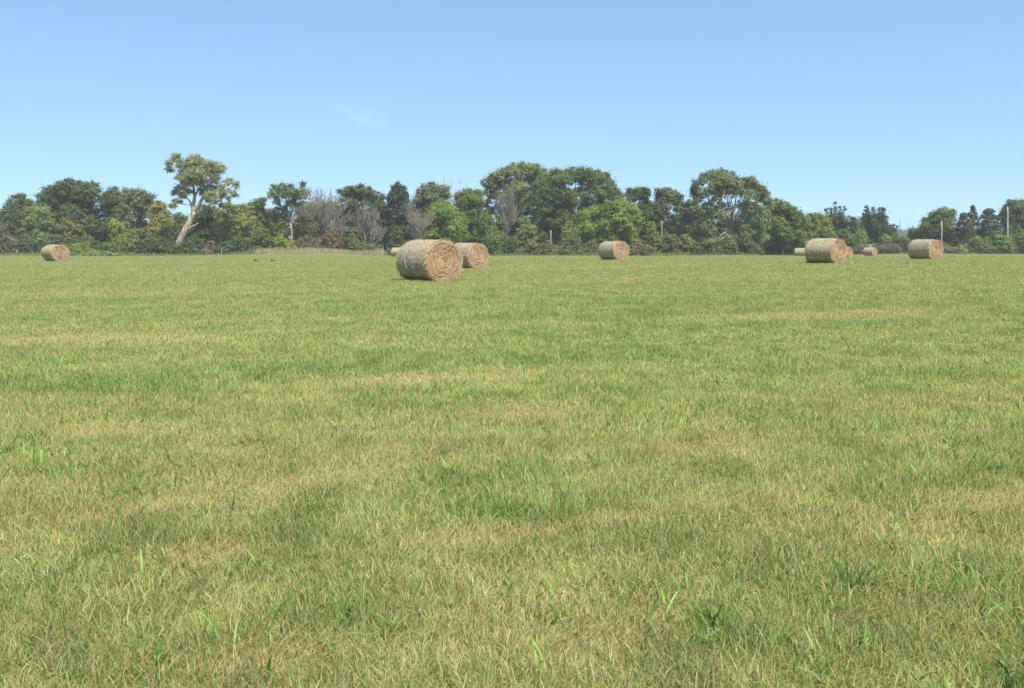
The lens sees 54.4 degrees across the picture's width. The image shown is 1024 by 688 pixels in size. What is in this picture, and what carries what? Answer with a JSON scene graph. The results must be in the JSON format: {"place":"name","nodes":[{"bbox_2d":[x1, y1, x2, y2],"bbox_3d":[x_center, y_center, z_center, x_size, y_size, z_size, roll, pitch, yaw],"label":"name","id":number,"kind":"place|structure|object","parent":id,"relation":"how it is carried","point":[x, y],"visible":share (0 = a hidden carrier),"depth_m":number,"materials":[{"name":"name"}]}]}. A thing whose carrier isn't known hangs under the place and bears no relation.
{"place":"outdoors","nodes":[
{"label":"outdoors","id":0,"kind":"place"},
{"bbox_2d":[0,241,1023,687],"bbox_3d":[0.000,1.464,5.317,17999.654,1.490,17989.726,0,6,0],"label":"ground","id":1,"kind":"structure","parent":0,"point":[210,497],"depth_m":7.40,"materials":[{"name":"green plant"}]},
{"bbox_2d":[0,223,18,253],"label":"shrub","id":2,"kind":"object","parent":1,"relation":"on","point":[7,242],"visible":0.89,"depth_m":164.26,"materials":[{"name":"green plant"}]},
{"bbox_2d":[0,191,36,251],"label":"leafy tree","id":3,"kind":"object","parent":1,"relation":"on","point":[11,216],"visible":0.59,"depth_m":179.03,"materials":[{"name":"green plant"}]},
{"bbox_2d":[15,234,41,253],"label":"shrub","id":4,"kind":"object","parent":1,"relation":"on","point":[29,244],"visible":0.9,"depth_m":161.05,"materials":[{"name":"green plant"}]},
{"bbox_2d":[15,203,59,247],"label":"leafy tree","id":5,"kind":"object","parent":1,"relation":"on","point":[37,223],"visible":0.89,"depth_m":169.44,"materials":[{"name":"green plant"}]},
{"bbox_2d":[40,244,70,260],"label":"hay bale","id":6,"kind":"object","parent":1,"relation":"on","point":[60,252],"visible":0.97,"depth_m":82.08,"materials":[{"name":"plant"}]},
{"bbox_2d":[41,233,74,251],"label":"shrub","id":7,"kind":"object","parent":1,"relation":"on","point":[55,237],"visible":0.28,"depth_m":160.59,"materials":[{"name":"green plant"}]},
{"bbox_2d":[33,177,105,241],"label":"leafy tree","id":8,"kind":"object","parent":1,"relation":"on","point":[72,198],"visible":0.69,"depth_m":181.94,"materials":[{"name":"green plant"}]},
{"bbox_2d":[56,216,94,248],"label":"shrub","id":9,"kind":"object","parent":1,"relation":"on","point":[74,233],"visible":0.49,"depth_m":165.07,"materials":[{"name":"green plant"}]},
{"bbox_2d":[70,240,95,254],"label":"shrub","id":10,"kind":"object","parent":1,"relation":"on","point":[82,247],"visible":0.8,"depth_m":158.72,"materials":[{"name":"green plant"}]},
{"bbox_2d":[80,250,119,255],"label":"shrub","id":11,"kind":"object","parent":1,"relation":"on","point":[98,253],"visible":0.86,"depth_m":154.49,"materials":[{"name":"green plant"}]},
{"bbox_2d":[96,236,126,253],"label":"shrub","id":12,"kind":"object","parent":1,"relation":"on","point":[114,246],"visible":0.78,"depth_m":159.40,"materials":[{"name":"green plant"}]},
{"bbox_2d":[96,186,129,243],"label":"leafy tree","id":13,"kind":"object","parent":1,"relation":"on","point":[109,206],"visible":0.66,"depth_m":185.38,"materials":[{"name":"green plant"}]},
{"bbox_2d":[107,218,126,253],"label":"shrub","id":14,"kind":"object","parent":1,"relation":"on","point":[116,228],"visible":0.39,"depth_m":164.43,"materials":[{"name":"green plant"}]},
{"bbox_2d":[120,228,140,254],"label":"shrub","id":15,"kind":"object","parent":1,"relation":"on","point":[131,239],"visible":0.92,"depth_m":161.58,"materials":[{"name":"green plant"}]},
{"bbox_2d":[113,186,157,239],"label":"leafy tree","id":16,"kind":"object","parent":1,"relation":"on","point":[139,200],"visible":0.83,"depth_m":175.08,"materials":[{"name":"green plant"}]},
{"bbox_2d":[134,233,171,253],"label":"shrub","id":17,"kind":"object","parent":1,"relation":"on","point":[152,243],"visible":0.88,"depth_m":160.06,"materials":[{"name":"green plant"}]},
{"bbox_2d":[145,199,176,243],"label":"leafy tree","id":18,"kind":"object","parent":1,"relation":"on","point":[161,224],"visible":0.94,"depth_m":171.81,"materials":[{"name":"green plant"}]},
{"bbox_2d":[169,235,208,254],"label":"shrub","id":19,"kind":"object","parent":1,"relation":"on","point":[193,245],"visible":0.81,"depth_m":158.72,"materials":[{"name":"green plant"}]},
{"bbox_2d":[168,203,221,246],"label":"leafy tree","id":20,"kind":"object","parent":1,"relation":"on","point":[206,226],"visible":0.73,"depth_m":181.00,"materials":[{"name":"green plant"}]},
{"bbox_2d":[163,151,242,251],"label":"cottonwood tree","id":21,"kind":"object","parent":1,"relation":"on","point":[198,171],"visible":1,"depth_m":162.06,"materials":[{"name":"green plant"}]},
{"bbox_2d":[201,240,215,253],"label":"shrub","id":22,"kind":"object","parent":1,"relation":"on","point":[209,249],"visible":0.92,"depth_m":158.10,"materials":[{"name":"brown plant"}]},
{"bbox_2d":[211,236,258,254],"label":"shrub","id":23,"kind":"object","parent":1,"relation":"on","point":[232,245],"visible":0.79,"depth_m":158.92,"materials":[{"name":"green plant"}]},
{"bbox_2d":[213,200,259,242],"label":"leafy tree","id":24,"kind":"object","parent":1,"relation":"on","point":[234,221],"visible":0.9,"depth_m":169.77,"materials":[{"name":"green plant"}]},
{"bbox_2d":[237,238,259,250],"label":"shrub","id":25,"kind":"object","parent":1,"relation":"on","point":[247,243],"visible":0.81,"depth_m":159.74,"materials":[{"name":"green plant"}]},
{"bbox_2d":[243,195,273,240],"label":"leafy tree","id":26,"kind":"object","parent":1,"relation":"on","point":[261,214],"visible":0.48,"depth_m":177.31,"materials":[{"name":"green plant"}]},
{"bbox_2d":[251,226,274,249],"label":"shrub","id":27,"kind":"object","parent":1,"relation":"on","point":[262,238],"visible":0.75,"depth_m":163.16,"materials":[{"name":"green plant"}]},
{"bbox_2d":[233,597,292,633],"bbox_3d":[-0.968,1.049,3.849,0.151,0.132,0.296,5,8,41],"label":"coarse grass tuft","id":28,"kind":"object","parent":1,"relation":"on","point":[274,610],"visible":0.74,"depth_m":3.90,"materials":[{"name":"green plant"}]},
{"bbox_2d":[265,207,280,244],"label":"leafy tree","id":29,"kind":"object","parent":1,"relation":"on","point":[274,233],"visible":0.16,"depth_m":190.84,"materials":[{"name":"green plant"}]},
{"bbox_2d":[273,233,297,250],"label":"shrub","id":30,"kind":"object","parent":1,"relation":"on","point":[286,243],"visible":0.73,"depth_m":159.36,"materials":[{"name":"green plant"}]},
{"bbox_2d":[265,179,310,240],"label":"leafy tree","id":31,"kind":"object","parent":1,"relation":"on","point":[285,214],"visible":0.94,"depth_m":173.75,"materials":[{"name":"green plant"}]},
{"bbox_2d":[289,202,320,243],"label":"leafy tree","id":32,"kind":"object","parent":1,"relation":"on","point":[294,224],"visible":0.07,"depth_m":191.17,"materials":[{"name":"green plant"}]},
{"bbox_2d":[297,230,321,249],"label":"shrub","id":33,"kind":"object","parent":1,"relation":"on","point":[312,242],"visible":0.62,"depth_m":162.36,"materials":[{"name":"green plant"}]},
{"bbox_2d":[293,202,339,239],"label":"leafy tree","id":34,"kind":"object","parent":1,"relation":"on","point":[309,228],"visible":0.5,"depth_m":177.72,"materials":[{"name":"green plant"}]},
{"bbox_2d":[292,186,359,243],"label":"bare tree","id":35,"kind":"object","parent":1,"relation":"on","point":[323,207],"visible":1,"depth_m":165.08,"materials":[{"name":"grey wood"}]},
{"bbox_2d":[318,225,343,249],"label":"shrub","id":36,"kind":"object","parent":1,"relation":"on","point":[333,242],"visible":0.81,"depth_m":160.71,"materials":[{"name":"green plant"}]},
{"bbox_2d":[346,232,367,250],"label":"shrub","id":37,"kind":"object","parent":1,"relation":"on","point":[353,244],"visible":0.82,"depth_m":162.24,"materials":[{"name":"green plant"}]},
{"bbox_2d":[335,183,387,247],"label":"leafy tree","id":38,"kind":"object","parent":1,"relation":"on","point":[360,194],"visible":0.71,"depth_m":181.14,"materials":[{"name":"green plant"}]},
{"bbox_2d":[348,203,385,246],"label":"bare tree","id":39,"kind":"object","parent":1,"relation":"on","point":[370,226],"visible":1,"depth_m":167.31,"materials":[{"name":"grey wood"}]},
{"bbox_2d":[376,180,415,246],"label":"pine tree","id":40,"kind":"object","parent":1,"relation":"on","point":[397,196],"visible":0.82,"depth_m":179.20,"materials":[{"name":"green plant"}]},
{"bbox_2d":[386,225,405,255],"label":"cedar shrub","id":41,"kind":"object","parent":1,"relation":"on","point":[397,237],"visible":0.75,"depth_m":160.73,"materials":[{"name":"green plant"}]},
{"bbox_2d":[402,199,435,239],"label":"bare tree","id":42,"kind":"object","parent":1,"relation":"on","point":[414,222],"visible":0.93,"depth_m":167.59,"materials":[{"name":"grey wood"}]},
{"bbox_2d":[2,215,841,252],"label":"undergrowth","id":43,"kind":"object","parent":1,"relation":"on","point":[287,235],"visible":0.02,"depth_m":193.10,"materials":[{"name":"green plant"}]},
{"bbox_2d":[393,237,462,281],"bbox_3d":[-2.895,-2.921,34.582,1.809,1.558,1.881,-5,8,-41],"label":"hay bale","id":44,"kind":"object","parent":1,"relation":"on","point":[433,260],"visible":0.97,"depth_m":34.01,"materials":[{"name":"plant"}]},
{"bbox_2d":[409,180,453,240],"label":"leafy tree","id":45,"kind":"object","parent":1,"relation":"on","point":[425,194],"visible":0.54,"depth_m":182.71,"materials":[{"name":"green plant"}]},
{"bbox_2d":[416,199,470,243],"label":"leafy tree","id":46,"kind":"object","parent":1,"relation":"on","point":[445,215],"visible":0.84,"depth_m":171.68,"materials":[{"name":"green plant"}]},
{"bbox_2d":[454,242,489,267],"bbox_3d":[-2.454,-4.955,55.757,1.745,1.529,1.884,-5,8,-42],"label":"hay bale","id":47,"kind":"object","parent":1,"relation":"on","point":[474,255],"visible":0.7,"depth_m":55.06,"materials":[{"name":"plant"}]},
{"bbox_2d":[450,187,495,243],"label":"leafy tree","id":48,"kind":"object","parent":1,"relation":"on","point":[471,202],"visible":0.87,"depth_m":178.67,"materials":[{"name":"green plant"}]},
{"bbox_2d":[483,225,505,254],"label":"shrub","id":49,"kind":"object","parent":1,"relation":"on","point":[493,237],"visible":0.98,"depth_m":165.07,"materials":[{"name":"green plant"}]},
{"bbox_2d":[498,235,519,255],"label":"shrub","id":50,"kind":"object","parent":1,"relation":"on","point":[511,247],"visible":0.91,"depth_m":165.15,"materials":[{"name":"green plant"}]},
{"bbox_2d":[493,179,528,242],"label":"bare tree","id":51,"kind":"object","parent":1,"relation":"on","point":[508,212],"visible":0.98,"depth_m":168.14,"materials":[{"name":"grey wood"}]},
{"bbox_2d":[480,158,551,247],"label":"cottonwood tree","id":52,"kind":"object","parent":1,"relation":"on","point":[494,182],"visible":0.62,"depth_m":184.33,"materials":[{"name":"green plant"}]},
{"bbox_2d":[515,215,537,249],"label":"shrub","id":53,"kind":"object","parent":1,"relation":"on","point":[527,231],"visible":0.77,"depth_m":167.59,"materials":[{"name":"green plant"}]},
{"bbox_2d":[513,238,541,254],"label":"shrub","id":54,"kind":"object","parent":1,"relation":"on","point":[533,246],"visible":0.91,"depth_m":164.47,"materials":[{"name":"green plant"}]},
{"bbox_2d":[538,239,561,254],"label":"shrub","id":55,"kind":"object","parent":1,"relation":"on","point":[547,247],"visible":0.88,"depth_m":164.11,"materials":[{"name":"green plant"}]},
{"bbox_2d":[557,221,582,244],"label":"shrub","id":56,"kind":"object","parent":1,"relation":"on","point":[570,230],"visible":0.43,"depth_m":168.37,"materials":[{"name":"green plant"}]},
{"bbox_2d":[557,233,591,255],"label":"shrub","id":57,"kind":"object","parent":1,"relation":"on","point":[571,245],"visible":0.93,"depth_m":163.84,"materials":[{"name":"green plant"}]},
{"bbox_2d":[526,164,628,243],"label":"cottonwood tree","id":58,"kind":"object","parent":1,"relation":"on","point":[563,197],"visible":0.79,"depth_m":174.83,"materials":[{"name":"green plant"}]},
{"bbox_2d":[578,239,597,255],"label":"shrub","id":59,"kind":"object","parent":1,"relation":"on","point":[593,246],"visible":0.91,"depth_m":164.72,"materials":[{"name":"green plant"}]},
{"bbox_2d":[571,195,647,245],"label":"leafy tree","id":60,"kind":"object","parent":1,"relation":"on","point":[594,220],"visible":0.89,"depth_m":168.59,"materials":[{"name":"green plant"}]},
{"bbox_2d":[597,241,629,259],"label":"hay bale","id":61,"kind":"object","parent":1,"relation":"on","point":[610,250],"visible":1,"depth_m":74.61,"materials":[{"name":"plant"}]},
{"bbox_2d":[625,184,654,245],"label":"leafy tree","id":62,"kind":"object","parent":1,"relation":"on","point":[636,193],"visible":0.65,"depth_m":184.91,"materials":[{"name":"green plant"}]},
{"bbox_2d":[628,239,654,255],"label":"shrub","id":63,"kind":"object","parent":1,"relation":"on","point":[637,248],"visible":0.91,"depth_m":164.09,"materials":[{"name":"green plant"}]},
{"bbox_2d":[643,221,661,254],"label":"shrub","id":64,"kind":"object","parent":1,"relation":"on","point":[653,239],"visible":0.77,"depth_m":166.02,"materials":[{"name":"green plant"}]},
{"bbox_2d":[644,186,686,245],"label":"leafy tree","id":65,"kind":"object","parent":1,"relation":"on","point":[665,198],"visible":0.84,"depth_m":177.51,"materials":[{"name":"green plant"}]},
{"bbox_2d":[660,230,680,254],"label":"shrub","id":66,"kind":"object","parent":1,"relation":"on","point":[669,243],"visible":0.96,"depth_m":165.27,"materials":[{"name":"green plant"}]},
{"bbox_2d":[673,232,694,252],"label":"shrub","id":67,"kind":"object","parent":1,"relation":"on","point":[687,240],"visible":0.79,"depth_m":166.06,"materials":[{"name":"green plant"}]},
{"bbox_2d":[672,197,698,243],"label":"leafy tree","id":68,"kind":"object","parent":1,"relation":"on","point":[684,219],"visible":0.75,"depth_m":176.07,"materials":[{"name":"green plant"}]},
{"bbox_2d":[688,238,711,254],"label":"shrub","id":69,"kind":"object","parent":1,"relation":"on","point":[697,248],"visible":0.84,"depth_m":164.53,"materials":[{"name":"green plant"}]},
{"bbox_2d":[682,597,737,627],"bbox_3d":[0.782,1.045,3.900,0.277,0.140,0.267,0,6,0],"label":"coarse grass tuft","id":70,"kind":"object","parent":1,"relation":"on","point":[702,613],"visible":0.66,"depth_m":3.88,"materials":[{"name":"green plant"}]},
{"bbox_2d":[708,241,728,254],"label":"shrub","id":71,"kind":"object","parent":1,"relation":"on","point":[719,248],"visible":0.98,"depth_m":164.25,"materials":[{"name":"green plant"}]},
{"bbox_2d":[688,166,776,248],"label":"cottonwood tree","id":72,"kind":"object","parent":1,"relation":"on","point":[752,213],"visible":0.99,"depth_m":166.52,"materials":[{"name":"green plant"}]},
{"bbox_2d":[724,240,741,254],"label":"shrub","id":73,"kind":"object","parent":1,"relation":"on","point":[732,248],"visible":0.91,"depth_m":164.33,"materials":[{"name":"green plant"}]},
{"bbox_2d":[736,242,764,254],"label":"shrub","id":74,"kind":"object","parent":1,"relation":"on","point":[754,248],"visible":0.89,"depth_m":164.57,"materials":[{"name":"green plant"}]},
{"bbox_2d":[759,241,788,254],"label":"shrub","id":75,"kind":"object","parent":1,"relation":"on","point":[769,249],"visible":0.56,"depth_m":184.11,"materials":[{"name":"green plant"}]},
{"bbox_2d":[763,196,810,254],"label":"leafy tree","id":76,"kind":"object","parent":1,"relation":"on","point":[783,230],"visible":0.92,"depth_m":179.46,"materials":[{"name":"green plant"}]},
{"bbox_2d":[796,210,837,246],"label":"leafy tree","id":77,"kind":"object","parent":1,"relation":"on","point":[820,223],"visible":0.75,"depth_m":182.81,"materials":[{"name":"green plant"}]},
{"bbox_2d":[804,238,847,262],"bbox_3d":[17.820,-5.291,56.614,1.843,1.525,1.835,-5,8,-40],"label":"hay bale","id":78,"kind":"object","parent":1,"relation":"on","point":[825,250],"visible":0.98,"depth_m":56.07,"materials":[{"name":"plant"}]},
{"bbox_2d":[824,201,851,241],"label":"spiky tree","id":79,"kind":"object","parent":1,"relation":"on","point":[843,223],"visible":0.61,"depth_m":193.61,"materials":[{"name":"green plant"}]},
{"bbox_2d":[837,228,856,251],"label":"shrub","id":80,"kind":"object","parent":1,"relation":"on","point":[847,240],"visible":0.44,"depth_m":187.49,"materials":[{"name":"green plant"}]},
{"bbox_2d":[846,216,856,239],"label":"leafy tree","id":81,"kind":"object","parent":1,"relation":"on","point":[852,226],"visible":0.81,"depth_m":202.76,"materials":[{"name":"green plant"}]},
{"bbox_2d":[817,555,889,590],"bbox_3d":[1.484,1.003,4.323,0.254,0.140,0.298,-3,7,-29],"label":"coarse grass tuft","id":82,"kind":"object","parent":1,"relation":"on","point":[858,579],"visible":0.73,"depth_m":4.33,"materials":[{"name":"green plant"}]},
{"bbox_2d":[850,230,870,250],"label":"shrub","id":83,"kind":"object","parent":1,"relation":"on","point":[860,237],"visible":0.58,"depth_m":188.53,"materials":[{"name":"green plant"}]},
{"bbox_2d":[863,247,876,255],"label":"hay bale","id":84,"kind":"object","parent":1,"relation":"on","point":[870,251],"visible":0.99,"depth_m":168.26,"materials":[{"name":"plant"}]},
{"bbox_2d":[860,205,891,245],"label":"spiky tree","id":85,"kind":"object","parent":1,"relation":"on","point":[875,222],"visible":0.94,"depth_m":191.63,"materials":[{"name":"green plant"}]},
{"bbox_2d":[872,233,892,251],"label":"shrub","id":86,"kind":"object","parent":1,"relation":"on","point":[885,238],"visible":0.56,"depth_m":188.75,"materials":[{"name":"green plant"}]},
{"bbox_2d":[876,242,901,253],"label":"shrub","id":87,"kind":"object","parent":1,"relation":"on","point":[890,248],"visible":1,"depth_m":185.15,"materials":[{"name":"green plant"}]},
{"bbox_2d":[882,222,900,244],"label":"spiky tree","id":88,"kind":"object","parent":1,"relation":"on","point":[891,229],"visible":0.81,"depth_m":190.21,"materials":[{"name":"green plant"}]},
{"bbox_2d":[890,232,909,252],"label":"shrub","id":89,"kind":"object","parent":1,"relation":"on","point":[900,239],"visible":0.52,"depth_m":188.78,"materials":[{"name":"green plant"}]},
{"bbox_2d":[904,226,919,240],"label":"leafy tree","id":90,"kind":"object","parent":1,"relation":"on","point":[912,234],"visible":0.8,"depth_m":197.90,"materials":[{"name":"green plant"}]},
{"bbox_2d":[907,239,943,258],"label":"hay bale","id":91,"kind":"object","parent":1,"relation":"on","point":[925,248],"visible":0.95,"depth_m":70.32,"materials":[{"name":"plant"}]},
{"bbox_2d":[913,206,957,243],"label":"leafy tree","id":92,"kind":"object","parent":1,"relation":"on","point":[930,222],"visible":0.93,"depth_m":193.39,"materials":[{"name":"green plant"}]},
{"bbox_2d":[941,242,966,253],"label":"shrub","id":93,"kind":"object","parent":1,"relation":"on","point":[947,249],"visible":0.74,"depth_m":185.81,"materials":[{"name":"green plant"}]},
{"bbox_2d":[945,212,975,247],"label":"cedar tree","id":94,"kind":"object","parent":1,"relation":"on","point":[959,231],"visible":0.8,"depth_m":190.05,"materials":[{"name":"green plant"}]},
{"bbox_2d":[956,204,986,244],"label":"spruce tree","id":95,"kind":"object","parent":1,"relation":"on","point":[973,216],"visible":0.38,"depth_m":197.94,"materials":[{"name":"green plant"}]},
{"bbox_2d":[962,235,988,252],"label":"shrub","id":96,"kind":"object","parent":1,"relation":"on","point":[970,247],"visible":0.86,"depth_m":187.87,"materials":[{"name":"green plant"}]},
{"bbox_2d":[975,236,996,253],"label":"shrub","id":97,"kind":"object","parent":1,"relation":"on","point":[991,249],"visible":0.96,"depth_m":186.76,"materials":[{"name":"green plant"}]},
{"bbox_2d":[972,208,1003,242],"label":"cedar tree","id":98,"kind":"object","parent":1,"relation":"on","point":[984,225],"visible":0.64,"depth_m":190.89,"materials":[{"name":"green plant"}]},
{"bbox_2d":[973,613,1023,684],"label":"coarse grass tuft","id":99,"kind":"object","parent":1,"relation":"on","point":[1004,667],"visible":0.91,"depth_m":3.37,"materials":[{"name":"green plant"}]},
{"bbox_2d":[992,213,1010,235],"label":"cedar tree","id":100,"kind":"object","parent":1,"relation":"on","point":[1002,226],"visible":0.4,"depth_m":197.74,"materials":[{"name":"green plant"}]},
{"bbox_2d":[987,230,1016,253],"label":"shrub","id":101,"kind":"object","parent":1,"relation":"on","point":[1005,244],"visible":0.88,"depth_m":186.82,"materials":[{"name":"green plant"}]},
{"bbox_2d":[997,198,1023,242],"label":"leafy tree","id":102,"kind":"object","parent":1,"relation":"on","point":[1016,215],"visible":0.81,"depth_m":196.93,"materials":[{"name":"green plant"}]},
{"bbox_2d":[1003,232,1023,253],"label":"shrub","id":103,"kind":"object","parent":1,"relation":"on","point":[1019,243],"visible":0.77,"depth_m":187.07,"materials":[{"name":"green plant"}]},
{"bbox_2d":[0,246,1023,255],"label":"tall grass","id":104,"kind":"structure","parent":0,"point":[306,250],"depth_m":157.62,"materials":[{"name":"green plant"}]},
{"bbox_2d":[0,0,1023,237],"label":"sky","id":105,"kind":"structure","parent":0,"point":[910,108],"materials":[{"name":"blue"}]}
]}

